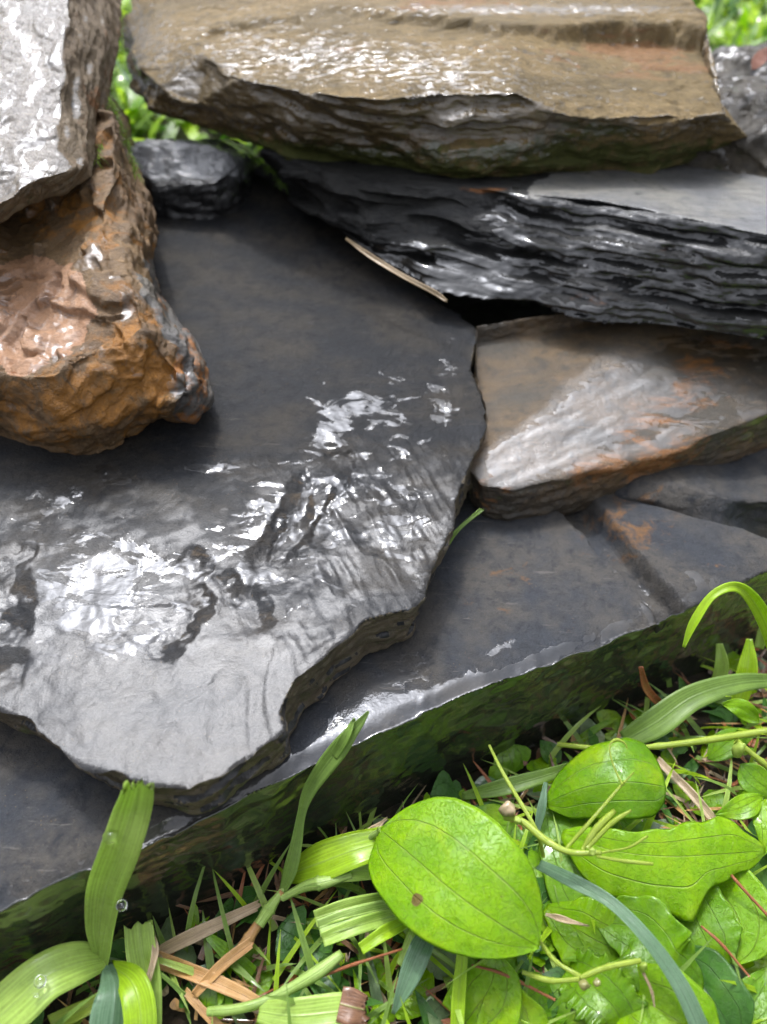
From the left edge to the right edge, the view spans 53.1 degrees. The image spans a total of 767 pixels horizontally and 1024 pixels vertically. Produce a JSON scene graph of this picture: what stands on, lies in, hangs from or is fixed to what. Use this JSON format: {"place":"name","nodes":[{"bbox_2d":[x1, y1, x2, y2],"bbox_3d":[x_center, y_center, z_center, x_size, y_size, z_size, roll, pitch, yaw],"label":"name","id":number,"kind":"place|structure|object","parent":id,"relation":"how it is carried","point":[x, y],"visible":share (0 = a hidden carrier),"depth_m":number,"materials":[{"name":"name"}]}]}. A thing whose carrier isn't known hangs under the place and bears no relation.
{"place":"outdoors","nodes":[
{"label":"outdoors","id":0,"kind":"place"},
{"bbox_2d":[346,238,446,301],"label":"dead grass","id":1,"kind":"structure","parent":0,"point":[377,260],"depth_m":0.38,"materials":[{"name":"beige plant"}]},
{"bbox_2d":[43,0,766,1023],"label":"ground","id":2,"kind":"structure","parent":0,"point":[283,908],"depth_m":0.29,"materials":[{"name":"green plant"}]},
{"bbox_2d":[0,778,185,1023],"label":"grass plant","id":3,"kind":"object","parent":2,"relation":"on","point":[129,993],"depth_m":0.24,"materials":[{"name":"green plant"}]},
{"bbox_2d":[34,975,46,987],"bbox_3d":[-0.106,0.145,0.237,0.004,0.003,0.004,0,42,0],"label":"water drop","id":4,"kind":"object","parent":3,"relation":"on","point":[40,981],"visible":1,"depth_m":0.24,"materials":[{"name":"white"}]},
{"bbox_2d":[102,830,118,843],"bbox_3d":[-0.081,0.096,0.228,0.005,0.004,0.005,0,42,0],"label":"water drop","id":5,"kind":"object","parent":3,"relation":"on","point":[110,836],"visible":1,"depth_m":0.23,"materials":[{"name":"white"}]},
{"bbox_2d":[116,899,127,911],"bbox_3d":[-0.082,0.123,0.240,0.004,0.003,0.004,0,42,0],"label":"water drop","id":6,"kind":"object","parent":3,"relation":"on","point":[122,904],"visible":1,"depth_m":0.24,"materials":[{"name":"white"}]},
{"bbox_2d":[146,935,158,981],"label":"dead grass","id":7,"kind":"structure","parent":3,"relation":"on","point":[153,961],"depth_m":0.25,"materials":[{"name":"beige plant"}]},
{"bbox_2d":[191,937,253,997],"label":"dead grass","id":8,"kind":"structure","parent":2,"relation":"on","point":[220,966],"depth_m":0.26,"materials":[{"name":"orange plant"}]},
{"bbox_2d":[221,711,381,974],"bbox_3d":[-0.032,0.114,0.261,0.078,0.069,0.032,-19,45,-20],"label":"grass plant","id":9,"kind":"object","parent":2,"relation":"on","point":[331,861],"depth_m":0.27,"materials":[{"name":"green plant"}]},
{"bbox_2d":[206,892,433,1023],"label":"grass plant","id":10,"kind":"object","parent":2,"relation":"on","point":[342,919],"depth_m":0.25,"materials":[{"name":"green plant"}]},
{"bbox_2d":[324,948,401,976],"bbox_3d":[-0.007,0.150,0.255,0.028,0.005,0.008,0,42,0],"label":"dry stalk","id":11,"kind":"object","parent":10,"relation":"on","point":[355,963],"visible":1,"depth_m":0.25,"materials":[{"name":"plant"}]},
{"bbox_2d":[0,445,766,981],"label":"slate slab","id":12,"kind":"structure","parent":2,"relation":"on","point":[530,631],"depth_m":0.30,"materials":[{"name":"grey stone"}]},
{"bbox_2d":[0,168,486,814],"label":"slate slab","id":13,"kind":"object","parent":12,"relation":"on","point":[216,600],"depth_m":0.31,"materials":[{"name":"grey stone"}]},
{"bbox_2d":[0,95,213,454],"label":"rusty rock","id":14,"kind":"object","parent":13,"relation":"on","point":[100,351],"visible":0.69,"depth_m":0.31,"materials":[{"name":"brown stone"}]},
{"bbox_2d":[0,0,122,222],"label":"slate stone","id":15,"kind":"object","parent":14,"relation":"on","point":[58,58],"visible":1,"depth_m":0.33,"materials":[{"name":"grey stone"}]},
{"bbox_2d":[129,138,258,219],"bbox_3d":[-0.119,-0.207,0.463,0.084,0.053,0.101,0,42,0],"label":"wet stone","id":16,"kind":"object","parent":13,"relation":"on","point":[202,179],"visible":0.71,"depth_m":0.42,"materials":[{"name":"dark grey glossy slate"}]},
{"bbox_2d":[469,313,766,520],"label":"slate stone","id":17,"kind":"object","parent":12,"relation":"on","point":[579,415],"visible":0.89,"depth_m":0.36,"materials":[{"name":"grey stone"}]},
{"bbox_2d":[615,448,766,538],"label":"slate stone","id":18,"kind":"object","parent":12,"relation":"on","point":[733,494],"visible":0.34,"depth_m":0.36,"materials":[{"name":"grey stone"}]},
{"bbox_2d":[30,651,766,1023],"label":"ground cover","id":19,"kind":"object","parent":2,"relation":"on","point":[430,1009],"visible":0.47,"depth_m":0.28,"materials":[{"name":"green plant"}]},
{"bbox_2d":[184,987,223,1023],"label":"dry straw","id":20,"kind":"object","parent":19,"relation":"on","point":[198,1006],"visible":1,"depth_m":0.25,"materials":[{"name":"brown plant"}]},
{"bbox_2d":[158,899,260,957],"bbox_3d":[-0.061,0.146,0.268,0.039,0.006,0.005,-15,44,-16],"label":"dry straw","id":21,"kind":"object","parent":19,"relation":"on","point":[188,937],"visible":1,"depth_m":0.27,"materials":[{"name":"brown plant"}]},
{"bbox_2d":[159,951,259,1001],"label":"dead grass","id":22,"kind":"structure","parent":19,"relation":"on","point":[221,984],"depth_m":0.26,"materials":[{"name":"orange plant"}]},
{"bbox_2d":[656,756,715,819],"bbox_3d":[0.124,0.115,0.306,0.004,0.006,0.043,-20,46,-21],"label":"dry straw","id":23,"kind":"object","parent":19,"relation":"on","point":[685,786],"visible":0.71,"depth_m":0.31,"materials":[{"name":"beige plant"}]},
{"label":"dead grass","id":24,"kind":"object","parent":19,"relation":"on","visible":0},
{"bbox_2d":[368,817,387,828],"bbox_3d":[-0.005,0.117,0.279,0.014,0.009,0.009,0,42,0],"label":"dry husk","id":25,"kind":"object","parent":24,"relation":"on","point":[380,823],"visible":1,"depth_m":0.28,"materials":[{"name":"beige plant"}]},
{"bbox_2d":[42,647,766,1023],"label":"leaf litter","id":26,"kind":"object","parent":2,"relation":"on","point":[174,1003],"visible":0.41,"depth_m":0.29,"materials":[{"name":"brown plant"}]},
{"bbox_2d":[638,666,689,724],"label":"dead grass","id":27,"kind":"structure","parent":26,"relation":"on","point":[653,696],"depth_m":0.32,"materials":[{"name":"brown plant"}]},
{"bbox_2d":[731,757,766,786],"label":"dry stalk","id":28,"kind":"object","parent":26,"relation":"on","point":[734,783],"visible":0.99,"depth_m":0.31,"materials":[{"name":"brown plant"}]},
{"bbox_2d":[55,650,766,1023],"bbox_3d":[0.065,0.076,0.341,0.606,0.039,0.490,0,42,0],"label":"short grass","id":29,"kind":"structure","parent":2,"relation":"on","point":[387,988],"depth_m":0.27,"materials":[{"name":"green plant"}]},
{"bbox_2d":[337,228,558,377],"bbox_3d":[0.067,-0.188,0.544,0.276,0.176,0.125,0,42,0],"label":"support stone","id":30,"kind":"object","parent":2,"relation":"on","point":[474,312],"visible":0.03,"depth_m":0.52,"materials":[{"name":"black stone"}]},
{"bbox_2d":[253,148,766,339],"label":"layered stone","id":31,"kind":"object","parent":30,"relation":"on","point":[681,246],"visible":0.68,"depth_m":0.38,"materials":[{"name":"black stone"}]},
{"bbox_2d":[120,0,747,177],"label":"slate stone","id":32,"kind":"object","parent":31,"relation":"on","point":[466,88],"visible":1,"depth_m":0.39,"materials":[{"name":"brown stone"}]},
{"bbox_2d":[94,8,287,190],"bbox_3d":[-0.100,-0.201,0.398,0.095,0.080,0.153,0,42,0],"label":"moss fringe","id":33,"kind":"object","parent":32,"relation":"on","point":[134,168],"visible":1,"depth_m":0.38,"materials":[{"name":"green plant"}]},
{"bbox_2d":[682,75,766,177],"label":"mossy rock","id":34,"kind":"object","parent":31,"relation":"on","point":[744,99],"visible":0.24,"depth_m":0.41,"materials":[{"name":"grey stone"}]},
{"bbox_2d":[751,47,766,69],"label":"fallen leaf","id":35,"kind":"object","parent":34,"relation":"on","point":[759,58],"visible":1,"depth_m":0.44,"materials":[{"name":"pink plant"}]},
{"bbox_2d":[368,797,548,1023],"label":"broadleaf plant","id":36,"kind":"object","parent":2,"relation":"on","point":[454,876],"visible":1,"depth_m":0.25,"materials":[{"name":"green plant"}]},
{"bbox_2d":[448,801,766,1023],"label":"lush ground cover","id":37,"kind":"object","parent":2,"relation":"on","point":[541,958],"visible":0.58,"depth_m":0.27,"materials":[{"name":"green plant"}]},
{"bbox_2d":[471,964,555,1000],"bbox_3d":[0.042,0.154,0.251,0.027,0.006,0.009,0,42,0],"label":"dry stalk","id":38,"kind":"object","parent":37,"relation":"on","point":[521,982],"visible":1,"depth_m":0.25,"materials":[{"name":"brown plant"}]},
{"bbox_2d":[488,738,652,864],"bbox_3d":[0.063,0.101,0.268,0.047,0.032,0.050,0,42,0],"label":"seed stalk","id":39,"kind":"object","parent":37,"relation":"on","point":[604,824],"visible":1,"depth_m":0.25,"materials":[{"name":"green plant"}]},
{"bbox_2d":[522,939,654,1006],"bbox_3d":[0.065,0.145,0.242,0.040,0.014,0.013,11,43,12],"label":"seed stalk","id":40,"kind":"object","parent":37,"relation":"on","point":[581,980],"visible":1,"depth_m":0.24,"materials":[{"name":"green plant"}]},
{"bbox_2d":[461,582,766,799],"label":"grass plant","id":41,"kind":"object","parent":2,"relation":"on","point":[668,713],"depth_m":0.32,"materials":[{"name":"green plant"}]},
{"bbox_2d":[535,782,707,1023],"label":"grass plant","id":42,"kind":"object","parent":2,"relation":"on","point":[680,986],"depth_m":0.24,"materials":[{"name":"green plant"}]},
{"bbox_2d":[543,885,742,1023],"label":"broadleaf plant","id":43,"kind":"object","parent":2,"relation":"on","point":[615,996],"visible":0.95,"depth_m":0.26,"materials":[{"name":"green plant"}]},
{"bbox_2d":[545,913,589,926],"bbox_3d":[0.061,0.136,0.256,0.014,0.003,0.005,0,42,0],"label":"dry straw","id":44,"kind":"object","parent":43,"relation":"on","point":[561,918],"visible":1,"depth_m":0.26,"materials":[{"name":"beige plant"}]},
{"bbox_2d":[700,925,749,977],"bbox_3d":[0.113,0.145,0.254,0.013,0.004,0.015,0,42,0],"label":"dry stalk","id":45,"kind":"object","parent":43,"relation":"on","point":[717,940],"visible":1,"depth_m":0.25,"materials":[{"name":"beige plant"}]},
{"bbox_2d":[538,738,765,921],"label":"broadleaf plant","id":46,"kind":"object","parent":2,"relation":"on","point":[694,863],"visible":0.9,"depth_m":0.28,"materials":[{"name":"green plant"}]},
{"bbox_2d":[557,698,766,856],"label":"leaved plant","id":47,"kind":"object","parent":2,"relation":"on","point":[726,744],"visible":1,"depth_m":0.30,"materials":[{"name":"green plant"}]},
{"bbox_2d":[695,826,766,1023],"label":"broadleaf plant","id":48,"kind":"object","parent":2,"relation":"on","point":[739,1003],"visible":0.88,"depth_m":0.26,"materials":[{"name":"green plant"}]},
{"bbox_2d":[730,874,766,915],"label":"dry stalk","id":49,"kind":"object","parent":48,"relation":"on","point":[738,883],"visible":1,"depth_m":0.26,"materials":[{"name":"brown plant"}]},
{"bbox_2d":[712,41,766,81],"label":"mossy rock","id":50,"kind":"object","parent":2,"relation":"on","point":[733,62],"visible":0.12,"depth_m":0.50,"materials":[{"name":"grey stone"}]},
{"bbox_2d":[110,0,766,161],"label":"bank grass","id":51,"kind":"structure","parent":0,"point":[741,21],"depth_m":0.76,"materials":[{"name":"green plant"}]},
{"bbox_2d":[449,508,483,545],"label":"green grass","id":52,"kind":"structure","parent":0,"point":[466,521],"depth_m":0.33,"materials":[{"name":"green plant"}]}
]}

